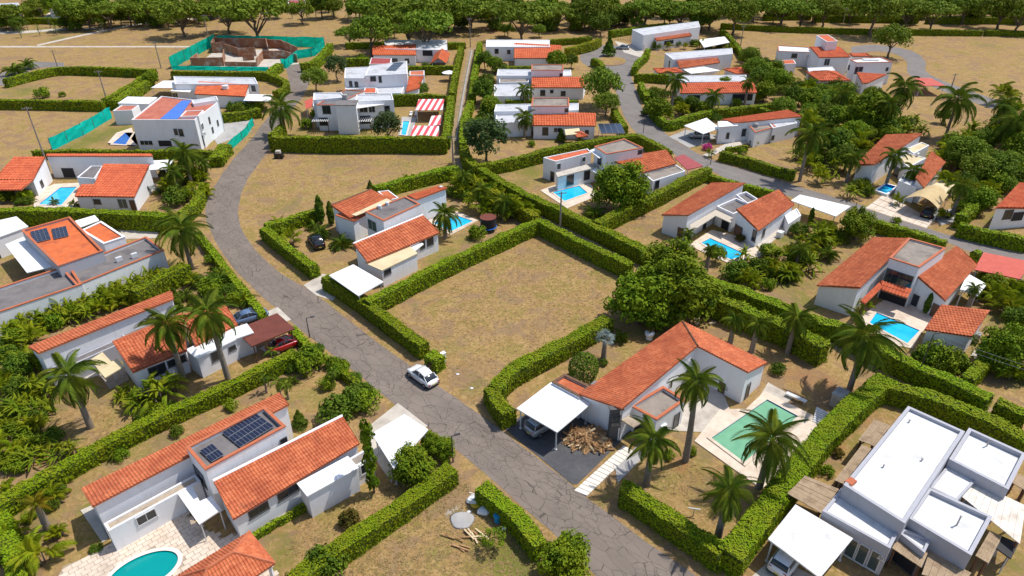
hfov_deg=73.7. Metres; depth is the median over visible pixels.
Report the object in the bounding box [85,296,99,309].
bush
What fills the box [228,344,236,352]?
window
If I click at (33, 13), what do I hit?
hedge
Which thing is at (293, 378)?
cycad
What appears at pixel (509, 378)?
hedge
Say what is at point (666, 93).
bush
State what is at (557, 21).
broadleaf tree
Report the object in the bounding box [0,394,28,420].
banana plant
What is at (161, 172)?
cycad
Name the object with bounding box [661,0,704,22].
broadleaf tree
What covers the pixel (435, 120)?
striped awning
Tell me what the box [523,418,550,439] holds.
car
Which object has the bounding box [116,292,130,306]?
banana plant
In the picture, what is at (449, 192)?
bush
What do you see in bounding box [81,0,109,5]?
broadleaf tree
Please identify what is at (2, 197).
areca palm
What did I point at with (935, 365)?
bush
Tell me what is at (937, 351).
bush
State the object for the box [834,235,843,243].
bush
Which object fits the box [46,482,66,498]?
bush
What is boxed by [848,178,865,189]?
bush
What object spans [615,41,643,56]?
forecourt
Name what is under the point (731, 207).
house
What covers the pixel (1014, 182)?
broadleaf tree
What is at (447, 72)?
parasol
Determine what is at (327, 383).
bush
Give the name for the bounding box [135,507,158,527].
window
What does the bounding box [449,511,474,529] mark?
rubble heap
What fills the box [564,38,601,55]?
hedge
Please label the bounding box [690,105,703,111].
cycad
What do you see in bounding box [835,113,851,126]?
banana plant
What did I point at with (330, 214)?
cypress tree
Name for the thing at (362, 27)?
broadleaf tree
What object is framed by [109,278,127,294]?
banana plant
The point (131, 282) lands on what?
banana plant
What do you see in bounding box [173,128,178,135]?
window
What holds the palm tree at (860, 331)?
on the ground at (984, 62)
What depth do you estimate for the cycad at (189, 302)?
89.36 m
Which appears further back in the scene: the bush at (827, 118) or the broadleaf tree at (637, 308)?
the bush at (827, 118)
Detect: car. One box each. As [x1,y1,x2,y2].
[233,308,268,326]
[265,334,298,354]
[307,234,325,250]
[406,363,439,388]
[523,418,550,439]
[616,44,629,49]
[688,131,709,138]
[766,549,798,575]
[920,206,936,218]
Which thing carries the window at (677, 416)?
in the house at (636, 384)
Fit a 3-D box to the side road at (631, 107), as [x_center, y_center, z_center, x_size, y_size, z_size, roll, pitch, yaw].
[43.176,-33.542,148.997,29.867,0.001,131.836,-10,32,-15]
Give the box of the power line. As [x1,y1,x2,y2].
[933,332,1023,368]
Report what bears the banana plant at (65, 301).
on the ground at (984, 62)
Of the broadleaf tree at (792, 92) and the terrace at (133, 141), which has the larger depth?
the broadleaf tree at (792, 92)
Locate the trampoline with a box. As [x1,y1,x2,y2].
[479,213,496,230]
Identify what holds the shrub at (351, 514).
on the ground at (984, 62)
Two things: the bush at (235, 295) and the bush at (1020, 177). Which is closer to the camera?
the bush at (235, 295)
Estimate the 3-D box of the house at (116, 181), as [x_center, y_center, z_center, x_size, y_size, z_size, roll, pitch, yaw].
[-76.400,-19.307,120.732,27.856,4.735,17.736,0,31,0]
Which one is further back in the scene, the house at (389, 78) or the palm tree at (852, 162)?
the house at (389, 78)
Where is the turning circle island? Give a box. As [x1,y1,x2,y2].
[598,57,625,65]
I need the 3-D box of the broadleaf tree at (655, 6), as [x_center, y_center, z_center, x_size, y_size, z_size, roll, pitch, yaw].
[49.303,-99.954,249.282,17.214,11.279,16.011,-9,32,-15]
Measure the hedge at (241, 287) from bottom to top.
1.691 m
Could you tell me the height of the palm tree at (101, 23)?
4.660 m
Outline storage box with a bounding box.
[829,386,849,406]
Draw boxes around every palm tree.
[14,487,55,531]
[34,349,106,429]
[50,22,59,34]
[96,18,105,29]
[133,305,196,379]
[152,206,214,269]
[157,162,185,186]
[163,138,204,180]
[173,288,238,380]
[191,153,212,179]
[255,372,273,393]
[260,92,302,130]
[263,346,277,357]
[268,376,284,394]
[276,378,293,399]
[325,366,339,386]
[428,201,461,238]
[451,168,474,189]
[469,181,493,211]
[488,192,517,221]
[513,82,534,103]
[513,107,534,137]
[623,414,681,486]
[661,71,688,115]
[666,358,727,462]
[678,227,696,240]
[697,464,762,538]
[700,87,724,108]
[700,243,718,272]
[719,308,749,343]
[729,408,811,489]
[740,75,757,105]
[744,314,773,353]
[776,302,818,354]
[784,118,837,181]
[787,237,814,263]
[826,304,907,392]
[827,87,856,108]
[837,148,868,182]
[871,91,907,137]
[879,147,912,183]
[886,72,927,110]
[898,162,927,180]
[930,82,987,137]
[946,173,983,216]
[964,281,984,307]
[985,94,1021,126]
[987,104,1023,153]
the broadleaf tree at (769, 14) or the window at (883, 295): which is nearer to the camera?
the window at (883, 295)
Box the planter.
[645,326,654,340]
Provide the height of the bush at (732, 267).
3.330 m
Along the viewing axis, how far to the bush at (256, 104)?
162.72 m
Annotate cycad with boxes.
[0,62,28,75]
[16,58,39,69]
[23,196,38,204]
[48,196,60,204]
[67,198,78,206]
[106,445,127,463]
[131,408,150,422]
[141,388,160,402]
[157,398,175,406]
[158,169,167,175]
[177,286,195,301]
[187,294,199,305]
[207,265,217,271]
[208,269,230,284]
[212,273,227,287]
[239,290,260,309]
[284,374,299,386]
[304,219,319,231]
[309,223,331,240]
[327,232,354,252]
[582,204,606,219]
[613,328,630,345]
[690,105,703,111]
[756,263,778,278]
[776,271,797,284]
[806,241,821,250]
[815,244,842,264]
[831,228,850,244]
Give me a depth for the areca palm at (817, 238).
101.84 m
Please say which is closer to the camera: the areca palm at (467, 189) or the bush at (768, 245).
the bush at (768, 245)
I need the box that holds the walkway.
[574,445,628,496]
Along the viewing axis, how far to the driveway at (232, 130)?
151.07 m
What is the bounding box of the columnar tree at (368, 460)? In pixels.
[358,418,379,492]
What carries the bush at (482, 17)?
on the ground at (984, 62)
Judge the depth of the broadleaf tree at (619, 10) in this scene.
252.87 m
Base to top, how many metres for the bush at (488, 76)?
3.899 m
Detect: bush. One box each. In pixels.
[0,191,15,200]
[0,344,21,361]
[0,345,11,362]
[0,421,22,446]
[0,451,16,468]
[2,454,28,473]
[10,431,35,442]
[13,197,22,204]
[15,188,35,197]
[16,331,35,344]
[18,318,36,324]
[19,510,36,523]
[21,196,32,204]
[21,409,48,422]
[21,428,42,442]
[32,86,49,97]
[40,425,65,441]
[42,313,63,330]
[42,498,60,512]
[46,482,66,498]
[50,311,69,326]
[58,92,65,96]
[66,22,81,29]
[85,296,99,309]
[87,542,103,553]
[90,16,106,24]
[100,296,119,308]
[113,448,129,462]
[124,71,132,76]
[132,17,144,24]
[133,12,147,20]
[147,17,163,26]
[147,403,166,415]
[161,184,189,205]
[169,423,185,438]
[190,273,206,288]
[196,276,223,296]
[202,273,219,281]
[202,293,224,302]
[203,252,213,263]
[208,267,225,275]
[219,283,235,295]
[222,397,239,412]
[225,101,235,110]
[226,291,239,301]
[227,291,241,303]
[229,103,245,111]
[242,12,257,20]
[242,101,255,109]
[251,101,266,110]
[273,224,287,234]
[285,362,297,373]
[290,343,330,377]
[298,117,313,128]
[302,543,349,575]
[309,109,315,117]
[311,352,326,366]
[312,342,324,352]
[314,392,353,423]
[315,375,336,390]
[324,356,342,368]
[327,362,349,379]
[334,356,350,369]
[340,383,370,415]
[348,371,361,381]
[353,381,373,394]
[355,388,382,415]
[356,53,366,57]
[444,185,455,195]
[453,188,469,199]
[455,18,468,28]
[468,224,486,241]
[475,111,491,118]
[477,73,496,83]
[478,13,486,20]
[484,14,495,21]
[486,17,501,29]
[491,60,507,72]
[527,140,534,146]
[541,18,559,29]
[543,23,553,30]
[568,351,599,383]
[569,21,582,30]
[599,358,608,365]
[619,19,629,23]
[640,88,654,99]
[641,107,648,114]
[650,92,659,100]
[651,42,660,49]
[653,87,663,97]
[660,89,671,96]
[663,448,677,461]
[670,96,683,104]
[689,39,698,45]
[690,445,696,456]
[699,101,710,110]
[710,113,722,121]
[718,257,751,283]
[730,98,742,106]
[737,147,747,154]
[748,257,768,270]
[755,94,767,100]
[758,242,777,257]
[759,277,777,290]
[760,56,770,61]
[768,362,786,375]
[769,58,785,69]
[788,222,810,235]
[795,143,823,157]
[805,154,823,166]
[817,109,839,128]
[818,464,835,477]
[827,77,843,86]
[833,81,859,94]
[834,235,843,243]
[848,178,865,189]
[860,177,872,184]
[860,186,877,196]
[890,216,901,224]
[895,121,904,133]
[901,115,916,130]
[910,350,924,360]
[912,338,950,364]
[922,353,942,369]
[937,130,961,149]
[937,345,972,372]
[938,357,963,374]
[950,196,983,213]
[975,127,998,146]
[978,169,1010,193]
[978,185,999,206]
[982,116,1018,128]
[989,112,1019,123]
[1006,147,1023,167]
[1014,169,1023,182]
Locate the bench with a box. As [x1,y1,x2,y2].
[785,391,806,404]
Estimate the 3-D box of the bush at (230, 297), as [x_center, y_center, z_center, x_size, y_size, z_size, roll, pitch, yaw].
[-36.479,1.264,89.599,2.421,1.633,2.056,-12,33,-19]
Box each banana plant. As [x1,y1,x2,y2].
[0,319,17,341]
[0,327,26,344]
[0,331,29,348]
[0,373,47,400]
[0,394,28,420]
[0,400,25,420]
[0,406,14,418]
[0,415,17,422]
[0,457,15,475]
[1,390,34,415]
[4,397,30,419]
[6,443,47,474]
[9,310,37,324]
[16,411,41,438]
[19,434,41,449]
[20,396,57,419]
[26,307,52,320]
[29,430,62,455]
[31,381,55,404]
[32,441,51,460]
[36,394,58,411]
[40,441,73,465]
[42,298,65,313]
[47,303,66,322]
[55,438,86,458]
[60,297,81,313]
[61,307,81,324]
[69,302,90,316]
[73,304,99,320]
[76,292,96,307]
[90,289,108,300]
[91,283,110,298]
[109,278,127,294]
[112,381,133,398]
[113,386,128,405]
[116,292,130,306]
[116,385,161,417]
[117,285,133,305]
[121,277,144,291]
[121,397,143,415]
[123,270,143,288]
[124,272,147,284]
[133,370,185,415]
[139,270,155,281]
[141,265,157,276]
[159,371,189,394]
[733,244,755,261]
[751,265,765,284]
[763,245,794,260]
[770,262,801,281]
[783,147,802,159]
[798,251,824,279]
[802,226,835,246]
[826,158,852,179]
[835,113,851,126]
[839,183,864,197]
[840,92,860,111]
[900,123,914,132]
[908,112,928,130]
[911,123,930,137]
[958,119,984,133]
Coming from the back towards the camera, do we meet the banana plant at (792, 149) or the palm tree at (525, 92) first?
the palm tree at (525, 92)
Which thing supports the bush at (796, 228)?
on the ground at (984, 62)
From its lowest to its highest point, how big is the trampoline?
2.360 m
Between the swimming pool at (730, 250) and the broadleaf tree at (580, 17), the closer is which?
the swimming pool at (730, 250)
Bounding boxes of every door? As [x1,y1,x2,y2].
[129,200,136,210]
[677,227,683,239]
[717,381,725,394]
[733,224,742,235]
[929,303,939,316]
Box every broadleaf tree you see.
[0,4,29,29]
[0,19,7,30]
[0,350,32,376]
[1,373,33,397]
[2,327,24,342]
[7,15,25,30]
[20,0,45,16]
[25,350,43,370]
[41,0,58,9]
[50,0,86,29]
[56,16,67,29]
[66,13,87,29]
[68,9,104,29]
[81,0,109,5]
[84,0,128,29]
[97,14,113,26]
[110,11,127,25]
[112,0,140,25]
[126,0,174,25]
[141,69,158,82]
[150,1,209,36]
[158,18,175,28]
[197,16,209,25]
[198,0,217,18]
[201,0,252,33]
[210,0,292,35]
[285,0,315,23]
[299,66,328,91]
[306,0,333,18]
[321,0,343,17]
[323,54,347,81]
[333,25,351,41]
[344,0,381,14]
[345,0,361,19]
[346,14,392,57]
[366,0,441,39]
[370,109,402,136]
[387,440,437,486]
[388,23,400,37]
[393,10,453,41]
[417,430,439,455]
[419,82,429,92]
[429,434,455,463]
[434,0,465,34]
[449,0,493,32]
[461,11,479,22]
[462,114,510,161]
[471,77,496,97]
[476,50,492,69]
[477,526,506,548]
[478,97,497,114]
[481,95,498,102]
[483,0,514,22]
[486,56,502,67]
[490,0,554,39]
[499,23,515,37]
[502,15,518,24]
[529,0,560,22]
[531,23,545,33]
[535,528,591,575]
[546,4,575,30]
[546,49,566,64]
[549,16,559,24]
[564,13,577,28]
[565,0,585,13]
[566,53,578,68]
[574,0,615,30]
[575,12,591,31]
[579,66,625,107]
[589,11,612,35]
[590,160,654,211]
[591,91,620,116]
[603,270,672,332]
[608,0,620,3]
[609,13,618,29]
[611,3,630,24]
[614,15,623,26]
[621,0,672,24]
[624,10,642,26]
[625,256,685,320]
[627,16,643,26]
[640,236,704,267]
[646,96,672,116]
[647,254,728,327]
[652,0,672,22]
[659,11,679,24]
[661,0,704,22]
[683,95,700,110]
[689,0,721,30]
[689,13,708,25]
[699,13,713,30]
[710,245,727,262]
[715,0,760,34]
[720,76,731,80]
[738,46,761,58]
[740,56,772,71]
[749,66,767,82]
[750,0,766,21]
[755,80,776,101]
[759,0,806,26]
[763,67,789,86]
[765,10,780,22]
[771,96,796,111]
[773,13,792,18]
[774,72,792,85]
[776,84,789,95]
[783,85,803,100]
[788,0,823,26]
[790,80,803,87]
[796,86,822,103]
[799,106,818,114]
[800,102,817,109]
[807,0,847,27]
[811,83,833,91]
[813,93,836,105]
[814,127,853,160]
[818,102,838,114]
[820,89,839,104]
[825,147,846,169]
[826,105,847,123]
[832,0,850,4]
[833,144,861,170]
[839,206,877,241]
[840,120,870,138]
[841,4,858,22]
[847,0,905,36]
[847,89,894,123]
[854,111,878,126]
[862,85,883,94]
[866,125,877,139]
[872,22,914,57]
[875,117,897,137]
[878,125,900,137]
[897,117,910,127]
[899,0,929,26]
[906,13,925,23]
[911,0,962,29]
[935,109,951,123]
[942,144,975,171]
[945,133,994,170]
[951,0,984,24]
[959,152,1001,178]
[960,170,978,185]
[965,186,996,209]
[966,7,989,16]
[970,321,1023,377]
[972,129,996,142]
[979,0,1022,29]
[980,272,1009,294]
[989,10,1004,17]
[989,149,1004,155]
[990,152,1020,177]
[992,0,1023,29]
[994,130,1001,147]
[995,154,1014,173]
[999,140,1023,150]
[1000,305,1023,325]
[1001,127,1022,147]
[1001,178,1018,191]
[1002,149,1023,162]
[1002,173,1015,190]
[1003,130,1023,152]
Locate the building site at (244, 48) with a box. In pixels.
[190,37,297,65]
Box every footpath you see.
[0,28,101,33]
[0,46,188,46]
[37,17,218,45]
[702,140,747,156]
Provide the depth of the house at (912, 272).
88.53 m
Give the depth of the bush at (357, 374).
75.35 m
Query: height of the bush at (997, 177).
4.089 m
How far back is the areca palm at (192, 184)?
120.80 m
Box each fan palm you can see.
[149,183,160,191]
[595,328,615,358]
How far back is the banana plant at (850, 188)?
118.43 m
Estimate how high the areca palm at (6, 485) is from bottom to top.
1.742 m
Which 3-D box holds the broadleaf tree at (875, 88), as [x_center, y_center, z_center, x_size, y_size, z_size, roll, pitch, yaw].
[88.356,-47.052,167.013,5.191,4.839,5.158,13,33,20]
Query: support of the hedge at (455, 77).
on the ground at (984, 62)
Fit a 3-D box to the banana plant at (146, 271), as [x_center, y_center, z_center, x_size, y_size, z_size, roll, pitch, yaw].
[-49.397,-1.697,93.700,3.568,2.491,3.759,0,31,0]
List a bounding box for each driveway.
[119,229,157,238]
[214,119,253,143]
[256,307,290,320]
[303,274,335,300]
[505,415,630,483]
[669,130,715,147]
[753,563,812,575]
[866,195,933,228]
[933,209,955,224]
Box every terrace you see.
[34,183,79,207]
[50,372,97,383]
[58,511,278,575]
[99,368,129,389]
[108,128,136,145]
[398,117,416,135]
[429,211,477,234]
[540,182,593,207]
[672,383,792,431]
[689,230,761,262]
[694,391,816,487]
[863,300,931,348]
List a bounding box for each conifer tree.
[291,409,307,431]
[366,180,371,188]
[555,128,566,141]
[601,36,616,55]
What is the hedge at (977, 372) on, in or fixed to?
on the ground at (984, 62)
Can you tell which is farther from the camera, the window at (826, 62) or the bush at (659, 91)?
the window at (826, 62)
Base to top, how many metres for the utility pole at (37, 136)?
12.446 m
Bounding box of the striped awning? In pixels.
[428,115,440,134]
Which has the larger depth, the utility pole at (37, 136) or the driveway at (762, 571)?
the utility pole at (37, 136)
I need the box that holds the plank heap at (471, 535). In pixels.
[441,528,504,551]
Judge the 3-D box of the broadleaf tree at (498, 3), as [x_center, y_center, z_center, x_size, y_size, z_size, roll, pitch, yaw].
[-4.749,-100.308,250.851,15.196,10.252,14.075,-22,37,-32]
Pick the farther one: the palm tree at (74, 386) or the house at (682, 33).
the house at (682, 33)
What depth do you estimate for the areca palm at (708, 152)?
136.21 m
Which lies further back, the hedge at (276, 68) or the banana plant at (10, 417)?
the hedge at (276, 68)
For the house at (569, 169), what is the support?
on the ground at (984, 62)
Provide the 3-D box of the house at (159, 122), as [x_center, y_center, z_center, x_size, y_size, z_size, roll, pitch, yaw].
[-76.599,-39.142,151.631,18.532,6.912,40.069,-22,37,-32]
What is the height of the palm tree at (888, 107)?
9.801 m
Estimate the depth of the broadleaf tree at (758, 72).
178.95 m
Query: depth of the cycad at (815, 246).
100.77 m
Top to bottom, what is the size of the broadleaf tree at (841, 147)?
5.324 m
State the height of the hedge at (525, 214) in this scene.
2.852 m
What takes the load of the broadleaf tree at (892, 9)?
on the ground at (984, 62)
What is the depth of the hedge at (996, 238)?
103.40 m
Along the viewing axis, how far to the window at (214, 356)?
76.60 m
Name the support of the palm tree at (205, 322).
on the ground at (984, 62)
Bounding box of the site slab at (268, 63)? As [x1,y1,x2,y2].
[208,49,298,67]
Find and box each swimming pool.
[37,186,78,205]
[107,547,182,575]
[110,132,134,145]
[400,120,410,135]
[431,214,475,232]
[551,185,588,201]
[698,237,743,260]
[707,397,802,465]
[866,310,923,345]
[875,183,896,196]
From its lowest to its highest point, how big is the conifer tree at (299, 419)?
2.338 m
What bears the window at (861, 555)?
in the house at (918, 490)
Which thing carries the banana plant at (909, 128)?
on the ground at (984, 62)
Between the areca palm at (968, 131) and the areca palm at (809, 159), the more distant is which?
the areca palm at (968, 131)
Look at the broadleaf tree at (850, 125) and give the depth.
139.41 m
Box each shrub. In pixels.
[338,507,360,529]
[701,143,712,150]
[734,234,745,241]
[832,447,845,457]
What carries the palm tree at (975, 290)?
on the ground at (984, 62)
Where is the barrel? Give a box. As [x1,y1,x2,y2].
[493,513,499,523]
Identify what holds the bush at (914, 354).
on the ground at (984, 62)
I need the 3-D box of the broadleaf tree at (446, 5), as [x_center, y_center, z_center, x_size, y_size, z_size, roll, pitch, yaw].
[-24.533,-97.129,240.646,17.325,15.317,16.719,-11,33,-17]
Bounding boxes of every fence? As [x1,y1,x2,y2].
[48,107,111,148]
[168,34,214,68]
[171,65,268,70]
[217,35,323,46]
[227,117,253,148]
[280,39,324,67]
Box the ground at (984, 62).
[0,0,1023,575]
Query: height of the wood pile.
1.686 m
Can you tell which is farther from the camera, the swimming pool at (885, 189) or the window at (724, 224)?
the swimming pool at (885, 189)
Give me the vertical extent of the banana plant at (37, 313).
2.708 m
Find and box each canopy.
[410,125,438,136]
[415,99,443,121]
[674,154,702,174]
[698,37,729,49]
[901,185,948,220]
[915,78,944,95]
[925,180,957,207]
[955,274,985,306]
[974,252,1023,279]
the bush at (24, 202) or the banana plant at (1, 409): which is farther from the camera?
the bush at (24, 202)
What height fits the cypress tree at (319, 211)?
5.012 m
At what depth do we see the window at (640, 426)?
68.00 m
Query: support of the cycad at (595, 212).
on the ground at (984, 62)
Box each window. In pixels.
[61,168,75,176]
[93,199,101,204]
[117,199,129,208]
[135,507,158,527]
[139,140,153,145]
[147,362,168,377]
[158,141,171,145]
[166,354,187,368]
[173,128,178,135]
[178,129,184,136]
[192,464,207,489]
[210,351,218,362]
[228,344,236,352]
[248,501,270,520]
[277,482,299,503]
[280,436,287,444]
[319,118,328,125]
[322,106,330,113]
[359,107,367,112]
[360,115,370,123]
[360,464,366,476]
[367,218,376,232]
[368,106,375,112]
[370,76,375,81]
[384,268,390,276]
[420,240,424,249]
[422,50,432,55]
[427,237,433,246]
[540,90,544,95]
[542,127,548,135]
[550,171,553,181]
[553,128,560,132]
[566,174,573,185]
[584,170,589,180]
[597,158,601,165]
[610,415,620,423]
[610,421,620,427]
[634,418,645,433]
[654,180,659,189]
[669,378,673,389]
[673,411,680,427]
[721,220,728,230]
[732,94,752,100]
[741,128,746,136]
[744,382,751,399]
[751,229,756,242]
[823,59,829,65]
[843,539,858,559]
[852,543,870,566]
[864,549,882,573]
[878,289,906,306]
[883,268,913,287]
[892,166,899,177]
[892,550,916,575]
[909,293,920,308]
[1001,209,1014,219]
[1011,212,1023,220]
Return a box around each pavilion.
[177,530,275,575]
[921,304,989,352]
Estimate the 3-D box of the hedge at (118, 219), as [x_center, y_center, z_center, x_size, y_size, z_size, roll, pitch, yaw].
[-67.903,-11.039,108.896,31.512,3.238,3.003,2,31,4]
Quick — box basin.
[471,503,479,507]
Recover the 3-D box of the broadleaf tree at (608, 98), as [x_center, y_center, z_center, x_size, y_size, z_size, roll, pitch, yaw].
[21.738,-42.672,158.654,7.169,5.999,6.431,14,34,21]
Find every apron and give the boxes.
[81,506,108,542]
[370,403,426,482]
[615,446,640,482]
[757,227,783,247]
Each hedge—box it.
[0,99,106,111]
[0,205,183,231]
[0,348,298,515]
[0,508,30,575]
[2,66,156,87]
[23,7,49,17]
[25,17,57,24]
[30,148,213,159]
[100,68,157,107]
[108,78,154,109]
[126,261,191,305]
[170,70,273,81]
[177,182,210,225]
[196,235,267,319]
[209,143,233,167]
[221,107,261,122]
[251,502,306,539]
[259,226,320,278]
[263,208,317,234]
[265,63,284,74]
[268,74,290,98]
[268,125,287,148]
[269,135,447,153]
[284,462,458,575]
[288,326,310,348]
[299,43,333,71]
[321,274,430,360]
[329,356,368,388]
[345,42,383,49]
[346,57,369,66]
[361,217,541,309]
[371,165,460,194]
[393,92,447,106]
[409,65,453,74]
[424,349,446,374]
[442,95,454,148]
[447,42,465,49]
[448,46,463,103]
[459,100,474,154]
[459,145,482,175]
[468,41,482,104]
[470,176,540,222]
[473,480,546,561]
[476,166,647,265]
[480,133,673,173]
[483,387,517,429]
[487,315,615,399]
[505,65,530,68]
[505,99,578,103]
[537,219,634,277]
[548,36,592,45]
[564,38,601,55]
[590,58,605,69]
[592,166,712,229]
[608,23,667,37]
[610,108,628,134]
[617,478,724,573]
[630,48,650,75]
[633,73,668,83]
[637,82,650,102]
[643,101,713,130]
[702,294,831,366]
[707,173,775,197]
[710,102,783,118]
[710,275,994,410]
[716,372,896,575]
[717,150,797,181]
[719,29,743,60]
[720,23,983,35]
[724,145,749,152]
[757,107,793,113]
[762,13,810,20]
[814,15,918,23]
[873,219,947,246]
[883,377,1023,451]
[925,16,1023,24]
[951,199,984,228]
[954,222,1023,252]
[959,356,992,386]
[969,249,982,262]
[982,30,1023,36]
[991,396,1023,428]
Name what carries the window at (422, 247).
in the house at (399, 241)
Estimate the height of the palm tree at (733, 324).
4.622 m
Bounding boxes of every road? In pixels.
[0,62,63,85]
[205,64,695,575]
[580,45,638,69]
[613,67,1023,259]
[851,45,998,108]
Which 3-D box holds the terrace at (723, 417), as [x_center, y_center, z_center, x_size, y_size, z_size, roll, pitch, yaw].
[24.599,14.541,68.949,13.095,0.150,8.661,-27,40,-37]
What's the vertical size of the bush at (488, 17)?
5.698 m
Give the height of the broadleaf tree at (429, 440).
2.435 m
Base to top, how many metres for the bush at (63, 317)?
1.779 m
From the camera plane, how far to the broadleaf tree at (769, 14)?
260.46 m
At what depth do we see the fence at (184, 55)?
210.66 m
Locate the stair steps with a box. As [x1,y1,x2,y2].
[812,407,827,422]
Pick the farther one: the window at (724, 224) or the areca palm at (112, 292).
the window at (724, 224)
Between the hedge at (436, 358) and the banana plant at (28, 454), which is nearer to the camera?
the banana plant at (28, 454)
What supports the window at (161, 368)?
in the house at (112, 340)
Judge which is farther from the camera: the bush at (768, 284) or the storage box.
the bush at (768, 284)
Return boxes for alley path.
[450,49,625,257]
[829,341,991,412]
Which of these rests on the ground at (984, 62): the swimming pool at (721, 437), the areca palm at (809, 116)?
the areca palm at (809, 116)
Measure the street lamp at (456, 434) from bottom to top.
3.477 m
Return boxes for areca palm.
[0,194,4,203]
[0,319,25,328]
[0,369,15,391]
[0,374,15,399]
[0,417,17,425]
[0,429,27,455]
[0,477,23,493]
[0,515,32,535]
[2,319,25,335]
[5,345,30,360]
[5,525,76,575]
[7,439,30,454]
[15,412,51,432]
[16,320,49,343]
[17,190,30,198]
[20,386,42,405]
[28,371,47,395]
[34,315,56,331]
[41,480,71,505]
[42,524,57,541]
[44,523,69,537]
[59,470,74,483]
[61,301,86,318]
[86,297,115,314]
[99,284,128,312]
[108,283,125,300]
[125,280,142,288]
[136,398,161,412]
[146,267,167,277]
[157,176,173,189]
[158,185,168,196]
[170,169,196,185]
[174,186,194,202]
[182,272,198,286]
[184,168,201,179]
[185,181,197,189]
[187,167,211,182]
[194,182,215,196]
[234,293,250,305]
[280,228,303,245]
[449,175,471,189]
[452,183,470,198]
[453,187,470,198]
[462,188,494,213]
[468,173,486,184]
[471,179,482,190]
[476,200,496,214]
[485,181,504,191]
[491,193,527,218]
[493,207,514,221]
[511,200,540,214]
[659,106,674,119]
[663,42,673,49]
[673,101,690,115]
[693,39,703,47]
[706,147,715,157]
[735,266,757,289]
[739,272,761,290]
[758,260,780,278]
[764,257,782,268]
[776,244,795,261]
[778,261,804,282]
[786,70,800,79]
[786,261,801,280]
[794,233,807,242]
[795,77,820,91]
[795,151,823,170]
[796,241,818,256]
[798,108,824,126]
[799,248,818,260]
[804,232,828,250]
[808,219,837,232]
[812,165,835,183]
[817,220,840,244]
[820,149,830,160]
[825,237,841,247]
[841,123,874,142]
[851,133,879,157]
[854,298,875,315]
[857,181,869,192]
[868,184,875,196]
[892,191,906,205]
[926,148,955,169]
[932,170,966,195]
[934,207,949,219]
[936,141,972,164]
[960,129,978,136]
[967,293,982,300]
[972,179,996,191]
[972,272,987,279]
[981,279,1019,302]
[983,288,1023,319]
[985,179,1003,199]
[988,81,1022,101]
[989,123,1013,142]
[990,361,1023,379]
[993,278,1023,295]
[1008,97,1023,116]
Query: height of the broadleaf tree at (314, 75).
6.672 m
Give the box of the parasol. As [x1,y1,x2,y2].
[442,70,452,73]
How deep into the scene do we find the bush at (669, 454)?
65.50 m
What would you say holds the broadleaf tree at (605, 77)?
on the ground at (984, 62)
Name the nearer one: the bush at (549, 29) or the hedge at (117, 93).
the hedge at (117, 93)
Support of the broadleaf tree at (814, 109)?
on the ground at (984, 62)
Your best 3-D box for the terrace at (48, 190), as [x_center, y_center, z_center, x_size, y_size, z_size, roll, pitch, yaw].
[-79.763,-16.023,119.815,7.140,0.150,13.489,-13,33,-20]
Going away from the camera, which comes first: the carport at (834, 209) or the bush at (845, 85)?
the carport at (834, 209)
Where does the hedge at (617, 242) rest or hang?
on the ground at (984, 62)
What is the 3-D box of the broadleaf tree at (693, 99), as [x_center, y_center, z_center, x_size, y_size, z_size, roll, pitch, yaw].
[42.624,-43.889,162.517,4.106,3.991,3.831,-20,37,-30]
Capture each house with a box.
[0,3,23,16]
[0,153,157,210]
[0,215,168,335]
[28,290,256,391]
[49,8,59,17]
[81,392,375,550]
[113,96,224,149]
[151,76,271,107]
[288,0,304,11]
[305,89,394,133]
[330,186,446,286]
[344,61,424,95]
[369,40,449,65]
[486,40,560,65]
[494,64,585,103]
[494,98,595,138]
[543,139,684,192]
[552,320,766,439]
[631,21,699,50]
[653,48,749,77]
[662,182,800,246]
[677,75,756,104]
[716,109,801,146]
[775,35,892,93]
[787,406,1023,575]
[814,237,977,316]
[854,133,945,203]
[988,182,1023,229]
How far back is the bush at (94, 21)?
256.91 m
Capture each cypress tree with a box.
[171,287,183,313]
[314,195,324,222]
[326,201,334,224]
[807,207,814,223]
[923,293,932,312]
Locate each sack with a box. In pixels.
[466,494,475,503]
[477,506,488,515]
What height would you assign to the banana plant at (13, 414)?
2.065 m
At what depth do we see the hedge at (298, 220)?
108.18 m
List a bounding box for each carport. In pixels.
[149,160,172,172]
[243,313,294,362]
[329,264,382,298]
[374,414,427,484]
[516,382,590,450]
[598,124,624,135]
[684,118,717,143]
[765,504,852,575]
[791,195,849,225]
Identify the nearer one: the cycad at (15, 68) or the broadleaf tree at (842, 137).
the broadleaf tree at (842, 137)
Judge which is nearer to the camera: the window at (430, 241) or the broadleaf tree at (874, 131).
the window at (430, 241)
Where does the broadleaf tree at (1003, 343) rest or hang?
on the ground at (984, 62)
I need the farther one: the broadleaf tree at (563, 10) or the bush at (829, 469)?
the broadleaf tree at (563, 10)
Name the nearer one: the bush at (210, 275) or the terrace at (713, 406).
the terrace at (713, 406)
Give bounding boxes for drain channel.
[454,50,471,141]
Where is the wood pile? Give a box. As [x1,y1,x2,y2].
[560,423,614,454]
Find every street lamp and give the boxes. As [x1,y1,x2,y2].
[451,433,459,462]
[920,332,939,366]
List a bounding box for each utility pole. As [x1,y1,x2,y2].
[21,107,50,171]
[94,70,105,96]
[153,42,161,68]
[448,136,454,162]
[558,191,563,226]

